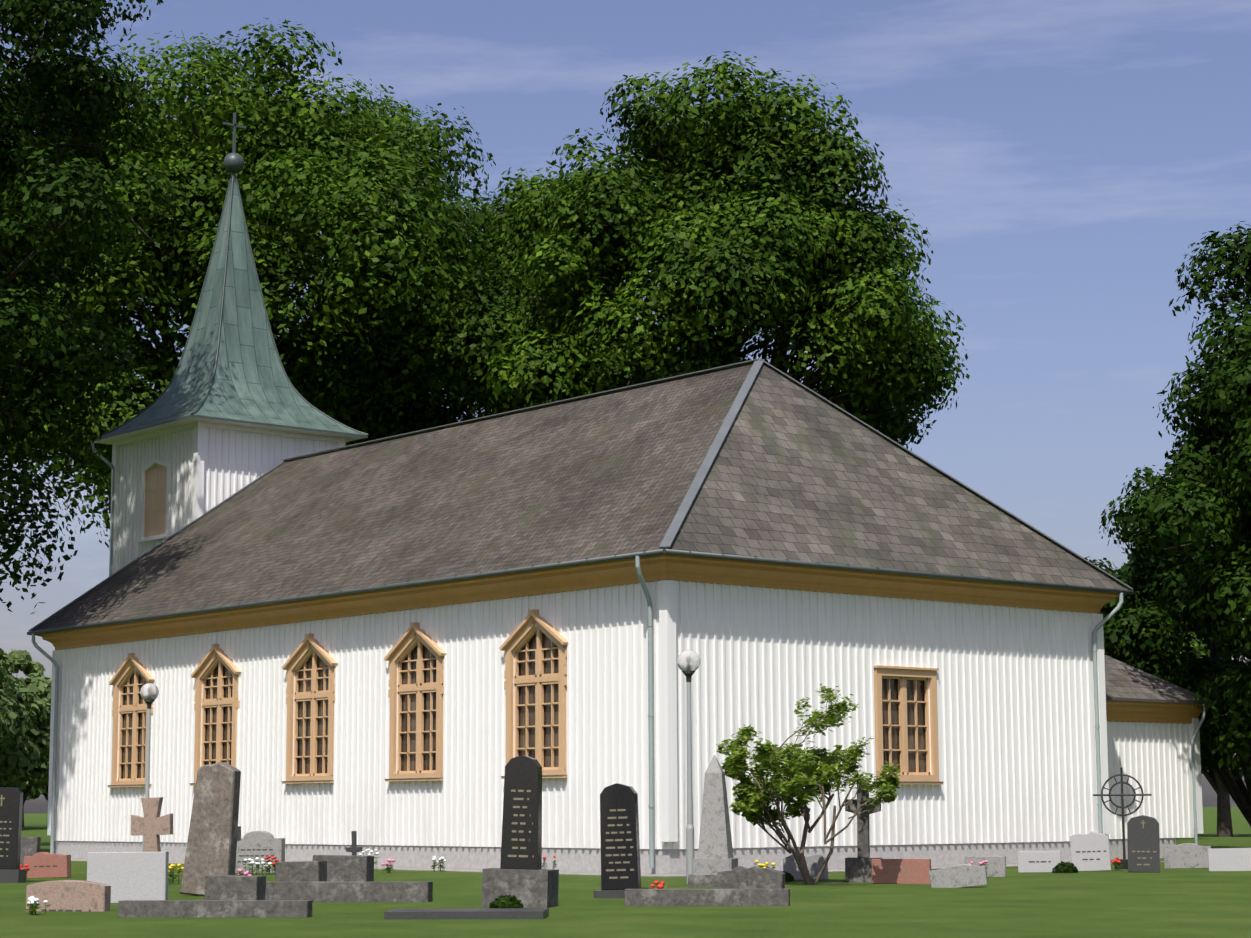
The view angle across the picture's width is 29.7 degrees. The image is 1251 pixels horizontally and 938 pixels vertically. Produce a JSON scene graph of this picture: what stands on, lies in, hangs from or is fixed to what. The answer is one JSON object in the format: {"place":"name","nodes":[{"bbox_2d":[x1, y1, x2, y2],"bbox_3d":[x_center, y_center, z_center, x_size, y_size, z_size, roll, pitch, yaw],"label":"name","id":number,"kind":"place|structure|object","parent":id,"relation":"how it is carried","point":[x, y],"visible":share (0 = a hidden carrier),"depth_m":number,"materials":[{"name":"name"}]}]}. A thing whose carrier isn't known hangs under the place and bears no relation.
{"place":"outdoors","nodes":[
{"label":"outdoors","id":0,"kind":"place"},
{"bbox_2d":[204,875,265,899],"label":"gravestone","id":1,"kind":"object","parent":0,"point":[229,887],"depth_m":31.93,"materials":[{"name":"stone"}]},
{"bbox_2d":[237,826,240,840],"bbox_3d":[-7.930,7.450,46.768,0.624,1.254,0.142,-2,-8,12],"label":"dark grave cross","id":2,"kind":"object","parent":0,"point":[239,834],"visible":0.08,"depth_m":46.70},
{"bbox_2d":[275,861,326,881],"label":"gravestone","id":3,"kind":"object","parent":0,"point":[304,871],"depth_m":36.99,"materials":[{"name":"stone"}]},
{"bbox_2d":[312,855,373,881],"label":"gravestone","id":4,"kind":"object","parent":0,"point":[346,868],"depth_m":39.03,"materials":[{"name":"stone"}]},
{"bbox_2d":[71,859,1163,876],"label":"gravel strip path","id":5,"kind":"structure","parent":0,"point":[599,874],"depth_m":50.36,"materials":[{"name":"grey gravel"}]},
{"bbox_2d":[47,421,1203,848],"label":"church walls","id":6,"kind":"structure","parent":0,"point":[1015,709],"depth_m":53.22,"materials":[{"name":"white wood"}]},
{"bbox_2d":[144,464,166,536],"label":"tower shutters","id":7,"kind":"object","parent":6,"relation":"attached to","point":[155,501],"visible":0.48,"depth_m":71.98,"materials":[{"name":"paint"}]},
{"bbox_2d":[90,112,367,444],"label":"spire","id":8,"kind":"structure","parent":6,"relation":"on","point":[230,369],"depth_m":73.43,"materials":[{"name":"green metal"}]},
{"bbox_2d":[107,775,928,785],"bbox_3d":[-3.503,7.699,57.756,8.090,0.164,22.820,7,-11,-40],"label":"church sill flashing","id":9,"kind":"object","parent":6,"relation":"attached to","point":[500,776],"visible":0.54,"depth_m":53.23,"materials":[{"name":"brown metal"}]},
{"bbox_2d":[108,609,942,787],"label":"window frames","id":10,"kind":"structure","parent":6,"relation":"in","point":[539,679],"depth_m":53.67,"materials":[{"name":"beige wood"}]},
{"bbox_2d":[121,632,925,778],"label":"window panes","id":11,"kind":"structure","parent":10,"relation":"in","point":[546,641],"depth_m":53.33,"materials":[{"name":"glass"}]},
{"bbox_2d":[31,363,1128,634],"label":"roof","id":12,"kind":"structure","parent":6,"relation":"on","point":[797,473],"depth_m":55.12,"materials":[{"name":"grey tile"}]},
{"bbox_2d":[27,549,1133,635],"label":"church gutters","id":13,"kind":"object","parent":12,"relation":"attached to","point":[687,553],"visible":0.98,"depth_m":52.01,"materials":[{"name":"metal"}]},
{"bbox_2d":[29,359,1132,630],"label":"church flashings","id":14,"kind":"object","parent":12,"relation":"on","point":[709,459],"visible":0.96,"depth_m":55.89,"materials":[{"name":"grey metal"}]},
{"bbox_2d":[37,554,1202,723],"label":"cornice","id":15,"kind":"structure","parent":6,"relation":"attached to","point":[670,567],"depth_m":52.97,"materials":[{"name":"wood"}]},
{"bbox_2d":[1104,654,1213,704],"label":"annex roof","id":16,"kind":"structure","parent":6,"relation":"on","point":[1125,682],"depth_m":59.75,"materials":[{"name":"stone"}]},
{"bbox_2d":[0,807,1250,937],"bbox_3d":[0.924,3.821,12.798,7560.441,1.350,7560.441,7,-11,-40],"label":"ground","id":17,"kind":"structure","parent":0,"point":[1170,903],"depth_m":29.32,"materials":[{"name":"green plant"}]},
{"bbox_2d":[0,648,14,741],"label":"tree","id":18,"kind":"object","parent":17,"relation":"on","point":[4,671],"visible":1,"depth_m":172.74,"materials":[{"name":"green plant"}]},
{"bbox_2d":[0,787,26,882],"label":"black grave","id":19,"kind":"object","parent":17,"relation":"on","point":[11,809],"visible":1,"depth_m":43.80,"materials":[{"name":"stone"}]},
{"bbox_2d":[0,673,37,784],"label":"foliage","id":20,"kind":"object","parent":17,"relation":"on","point":[18,707],"visible":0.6,"depth_m":181.28,"materials":[{"name":"green plant"}]},
{"bbox_2d":[0,649,44,677],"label":"tree","id":21,"kind":"object","parent":17,"relation":"on","point":[21,660],"visible":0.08,"depth_m":249.60,"materials":[{"name":"green plant"}]},
{"bbox_2d":[0,757,48,826],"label":"tree","id":22,"kind":"object","parent":17,"relation":"on","point":[39,777],"visible":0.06,"depth_m":201.60,"materials":[{"name":"green plant"}]},
{"bbox_2d":[20,864,29,870],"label":"red flowers","id":23,"kind":"object","parent":17,"relation":"on","point":[26,867],"visible":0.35,"depth_m":45.84,"materials":[{"name":"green plant"}]},
{"bbox_2d":[0,666,51,784],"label":"foliage","id":24,"kind":"object","parent":17,"relation":"on","point":[15,761],"visible":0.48,"depth_m":188.72,"materials":[{"name":"green plant"}]},
{"bbox_2d":[20,837,40,867],"bbox_3d":[-13.396,8.569,52.578,0.719,0.768,0.180,-2,-8,12],"label":"grey grave","id":25,"kind":"object","parent":17,"relation":"on","point":[30,846],"visible":0.27,"depth_m":52.48,"materials":[{"name":"stone"}]},
{"bbox_2d":[25,781,48,800],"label":"tree","id":26,"kind":"object","parent":17,"relation":"on","point":[34,793],"depth_m":217.78,"materials":[{"name":"green plant"}]},
{"bbox_2d":[25,896,50,914],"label":"white flowers","id":27,"kind":"object","parent":17,"relation":"on","point":[33,904],"visible":1,"depth_m":29.98,"materials":[{"name":"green plant"}]},
{"bbox_2d":[24,852,70,877],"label":"gravestone","id":28,"kind":"object","parent":17,"relation":"on","point":[45,865],"visible":0.94,"depth_m":46.82,"materials":[{"name":"stone"}]},
{"bbox_2d":[26,880,110,911],"bbox_3d":[-7.342,5.850,31.078,1.251,0.864,0.320,-2,-8,12],"label":"gravestone","id":29,"kind":"object","parent":17,"relation":"on","point":[70,895],"visible":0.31,"depth_m":31.00,"materials":[{"name":"pink stone"}]},
{"bbox_2d":[0,0,162,613],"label":"foliage","id":30,"kind":"object","parent":17,"relation":"on","point":[39,222],"visible":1,"depth_m":64.91,"materials":[{"name":"green plant"}]},
{"bbox_2d":[87,852,168,902],"bbox_3d":[-7.114,5.837,33.744,1.153,0.725,0.160,-1,-8,4],"label":"gravestone","id":31,"kind":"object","parent":17,"relation":"on","point":[134,875],"depth_m":33.67,"materials":[{"name":"stone"}]},
{"bbox_2d":[140,683,158,851],"bbox_3d":[-10.326,6.658,51.022,0.400,4.056,0.400,7,-11,-40],"label":"lamp post","id":32,"kind":"object","parent":17,"relation":"on","point":[149,693],"visible":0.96,"depth_m":51.11,"materials":[{"name":"metal"}]},
{"bbox_2d":[131,797,172,851],"bbox_3d":[-8.748,6.846,43.596,0.788,1.558,0.160,-2,-8,12],"label":"stone cross","id":33,"kind":"object","parent":17,"relation":"on","point":[151,825],"visible":0.77,"depth_m":43.57,"materials":[{"name":"pink stone"}]},
{"bbox_2d":[168,864,183,883],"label":"yellow flowers","id":34,"kind":"object","parent":17,"relation":"on","point":[171,866],"visible":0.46,"depth_m":42.49,"materials":[{"name":"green plant"}]},
{"bbox_2d":[180,762,240,895],"bbox_3d":[-6.411,5.579,36.506,0.862,2.079,0.300,-2,-8,12],"label":"gravestone","id":35,"kind":"object","parent":17,"relation":"on","point":[211,848],"visible":0.85,"depth_m":36.36,"materials":[{"name":"grey stone"}]},
{"bbox_2d":[118,900,312,917],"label":"grave kerb","id":36,"kind":"structure","parent":17,"relation":"on","point":[230,908],"depth_m":28.97,"materials":[{"name":"stone"}]},
{"bbox_2d":[236,869,251,875],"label":"pink flowers","id":37,"kind":"object","parent":17,"relation":"on","point":[244,873],"visible":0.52,"depth_m":38.92,"materials":[{"name":"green plant"}]},
{"bbox_2d":[235,831,284,872],"bbox_3d":[-7.742,8.072,49.790,1.122,0.882,0.222,-2,-8,12],"label":"gravestone","id":38,"kind":"object","parent":17,"relation":"on","point":[253,845],"visible":0.81,"depth_m":49.69,"materials":[{"name":"stone"}]},
{"bbox_2d":[243,855,278,874],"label":"flowers","id":39,"kind":"object","parent":17,"relation":"on","point":[257,864],"depth_m":48.26,"materials":[{"name":"white plant"}]},
{"bbox_2d":[0,18,612,547],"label":"foliage","id":40,"kind":"object","parent":17,"relation":"on","point":[364,188],"visible":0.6,"depth_m":83.30,"materials":[{"name":"green plant"}]},
{"bbox_2d":[265,882,432,901],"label":"grave kerb","id":41,"kind":"structure","parent":17,"relation":"on","point":[368,891],"depth_m":33.61,"materials":[{"name":"stone"}]},
{"bbox_2d":[346,831,362,855],"bbox_3d":[-4.573,6.577,39.779,0.282,0.951,0.070,-2,-8,12],"label":"cross grave marker","id":42,"kind":"object","parent":17,"relation":"on","point":[354,849],"visible":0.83,"depth_m":39.79,"materials":[{"name":"grey stone"}]},
{"bbox_2d":[359,849,379,863],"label":"white flowers","id":43,"kind":"object","parent":17,"relation":"on","point":[369,851],"visible":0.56,"depth_m":50.04,"materials":[{"name":"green plant"}]},
{"bbox_2d":[380,859,394,872],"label":"pink flowers","id":44,"kind":"object","parent":17,"relation":"on","point":[387,869],"visible":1,"depth_m":49.16,"materials":[{"name":"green plant"}]},
{"bbox_2d":[431,856,445,871],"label":"white flowers","id":45,"kind":"object","parent":17,"relation":"on","point":[440,861],"visible":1,"depth_m":50.21,"materials":[{"name":"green plant"}]},
{"bbox_2d":[384,908,548,919],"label":"grave curb","id":46,"kind":"structure","parent":17,"relation":"on","point":[481,913],"depth_m":28.15,"materials":[{"name":"grey stone"}]},
{"bbox_2d":[489,894,523,907],"bbox_3d":[-1.548,5.633,30.603,0.474,0.248,0.484,7,-11,-40],"label":"grave plant","id":47,"kind":"object","parent":17,"relation":"on","point":[506,901],"visible":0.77,"depth_m":30.49,"materials":[{"name":"green plant"}]},
{"bbox_2d":[481,755,558,907],"bbox_3d":[-1.412,4.916,31.730,0.915,2.131,0.600,-2,-8,12],"label":"gravestone","id":48,"kind":"object","parent":17,"relation":"on","point":[524,877],"visible":0.98,"depth_m":31.61,"materials":[{"name":"stone"}]},
{"bbox_2d":[54,838,1175,873],"bbox_3d":[-2.037,10.375,63.949,18.410,0.700,30.460,7,-11,-40],"label":"stone foundation","id":49,"kind":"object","parent":17,"relation":"on","point":[669,861],"depth_m":51.88,"materials":[{"name":"grey stone"}]},
{"bbox_2d":[593,783,640,897],"bbox_3d":[-0.061,5.521,34.760,0.755,1.778,0.400,-2,-8,12],"label":"gravestone","id":50,"kind":"object","parent":17,"relation":"on","point":[620,849],"visible":0.98,"depth_m":34.66,"materials":[{"name":"stone"}]},
{"bbox_2d":[32,441,1205,867],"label":"church downpipes","id":51,"kind":"object","parent":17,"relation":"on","point":[650,665],"visible":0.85,"depth_m":55.52,"materials":[{"name":"white metal"}]},
{"bbox_2d":[650,881,666,888],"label":"red flowers","id":52,"kind":"object","parent":17,"relation":"on","point":[661,885],"visible":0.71,"depth_m":33.19,"materials":[{"name":"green plant"}]},
{"bbox_2d":[404,51,969,450],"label":"tree","id":53,"kind":"object","parent":17,"relation":"on","point":[736,219],"visible":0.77,"depth_m":81.24,"materials":[{"name":"green plant"}]},
{"bbox_2d":[677,650,699,883],"bbox_3d":[1.123,5.206,41.396,0.410,4.066,0.410,7,-11,-40],"label":"lamp post","id":54,"kind":"object","parent":17,"relation":"on","point":[688,662],"visible":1,"depth_m":41.40,"materials":[{"name":"metal"}]},
{"bbox_2d":[625,889,789,905],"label":"grave curb","id":55,"kind":"structure","parent":17,"relation":"on","point":[707,897],"depth_m":31.55,"materials":[{"name":"stone"}]},
{"bbox_2d":[688,755,737,886],"bbox_3d":[1.513,5.962,39.771,0.800,2.300,0.800,-2,-8,12],"label":"obelisk gravestone","id":56,"kind":"object","parent":17,"relation":"on","point":[715,855],"visible":0.77,"depth_m":39.54,"materials":[{"name":"stone"}]},
{"bbox_2d":[717,866,785,888],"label":"gravestone","id":57,"kind":"object","parent":17,"relation":"on","point":[742,877],"visible":0.85,"depth_m":36.04,"materials":[{"name":"stone"}]},
{"bbox_2d":[752,860,775,868],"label":"yellow flowers","id":58,"kind":"object","parent":17,"relation":"on","point":[766,864],"visible":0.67,"depth_m":44.98,"materials":[{"name":"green plant"}]},
{"bbox_2d":[780,871,794,881],"bbox_3d":[2.807,7.272,42.077,0.433,0.226,0.431,7,-11,-40],"label":"grave plant","id":59,"kind":"object","parent":17,"relation":"on","point":[789,877],"visible":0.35,"depth_m":41.98,"materials":[{"name":"green plant"}]},
{"bbox_2d":[783,854,828,879],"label":"gravestone","id":60,"kind":"object","parent":17,"relation":"on","point":[814,863],"visible":0.73,"depth_m":42.96,"materials":[{"name":"stone"}]},
{"bbox_2d":[716,684,900,884],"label":"young tree branches","id":61,"kind":"object","parent":17,"relation":"on","point":[813,771],"visible":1,"depth_m":40.54,"materials":[{"name":"green plant"}]},
{"bbox_2d":[845,781,881,881],"bbox_3d":[4.196,6.433,41.621,0.625,1.874,0.450,-2,-8,12],"label":"cross gravestone","id":62,"kind":"object","parent":17,"relation":"on","point":[858,868],"visible":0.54,"depth_m":41.53,"materials":[{"name":"grey stone"}]},
{"bbox_2d":[872,859,930,883],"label":"gravestone","id":63,"kind":"object","parent":17,"relation":"on","point":[899,871],"visible":0.98,"depth_m":40.40,"materials":[{"name":"stone"}]},
{"bbox_2d":[928,864,987,887],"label":"gravestone","id":64,"kind":"object","parent":17,"relation":"on","point":[962,875],"visible":0.92,"depth_m":38.33,"materials":[{"name":"stone"}]},
{"bbox_2d":[969,860,989,869],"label":"pink flowers","id":65,"kind":"object","parent":17,"relation":"on","point":[982,862],"visible":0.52,"depth_m":43.80,"materials":[{"name":"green plant"}]},
{"bbox_2d":[965,856,1005,876],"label":"gravestone","id":66,"kind":"object","parent":17,"relation":"on","point":[996,865],"visible":0.56,"depth_m":44.15,"materials":[{"name":"stone"}]},
{"bbox_2d":[1017,851,1060,871],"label":"gravestone","id":67,"kind":"object","parent":17,"relation":"on","point":[1038,861],"visible":0.94,"depth_m":46.99,"materials":[{"name":"stone"}]},
{"bbox_2d":[1052,861,1077,872],"bbox_3d":[8.659,7.853,46.494,0.526,0.275,0.534,7,-11,-40],"label":"grave plant","id":68,"kind":"object","parent":17,"relation":"on","point":[1066,867],"visible":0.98,"depth_m":46.36,"materials":[{"name":"green plant"}]},
{"bbox_2d":[1070,831,1110,870],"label":"gravestone","id":69,"kind":"object","parent":17,"relation":"on","point":[1090,851],"visible":1,"depth_m":47.81,"materials":[{"name":"stone"}]},
{"bbox_2d":[1111,857,1122,869],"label":"red flowers","id":70,"kind":"object","parent":17,"relation":"on","point":[1115,861],"visible":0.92,"depth_m":48.25,"materials":[{"name":"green plant"}]},
{"bbox_2d":[1093,767,1151,868],"bbox_3d":[10.399,7.297,49.359,1.164,2.100,0.386,-5,-9,29],"label":"ringed cross","id":71,"kind":"object","parent":17,"relation":"on","point":[1124,863],"visible":0.98,"depth_m":49.38,"materials":[{"name":"black metal"}]},
{"bbox_2d":[1127,815,1159,871],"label":"gravestone","id":72,"kind":"object","parent":17,"relation":"on","point":[1143,841],"visible":1,"depth_m":46.70,"materials":[{"name":"grey stone"}]},
{"bbox_2d":[1104,622,1209,658],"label":"tree","id":73,"kind":"object","parent":17,"relation":"on","point":[1195,646],"visible":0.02,"depth_m":90.59,"materials":[{"name":"green plant"}]},
{"bbox_2d":[1085,422,1250,826],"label":"tree","id":74,"kind":"object","parent":17,"relation":"on","point":[1148,621],"visible":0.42,"depth_m":67.47,"materials":[{"name":"green plant"}]},
{"bbox_2d":[1117,288,1250,656],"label":"tree","id":75,"kind":"object","parent":17,"relation":"on","point":[1232,390],"visible":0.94,"depth_m":58.38,"materials":[{"name":"green plant"}]},
{"bbox_2d":[1120,531,1250,836],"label":"tree","id":76,"kind":"object","parent":17,"relation":"on","point":[1224,824],"visible":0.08,"depth_m":100.15,"materials":[{"name":"green plant"}]},
{"bbox_2d":[1163,843,1210,868],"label":"gravestone","id":77,"kind":"object","parent":17,"relation":"on","point":[1186,856],"visible":0.88,"depth_m":49.39,"materials":[{"name":"grey stone"}]},
{"bbox_2d":[1152,221,1250,785],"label":"tree","id":78,"kind":"object","parent":17,"relation":"on","point":[1230,578],"visible":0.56,"depth_m":60.75,"materials":[{"name":"green plant"}]},
{"bbox_2d":[1207,848,1250,870],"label":"gravestone","id":79,"kind":"object","parent":17,"relation":"on","point":[1229,859],"visible":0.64,"depth_m":47.28,"materials":[{"name":"grey stone"}]},
{"bbox_2d":[0,0,1250,813],"label":"sky","id":80,"kind":"structure","parent":0,"point":[1060,161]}
]}

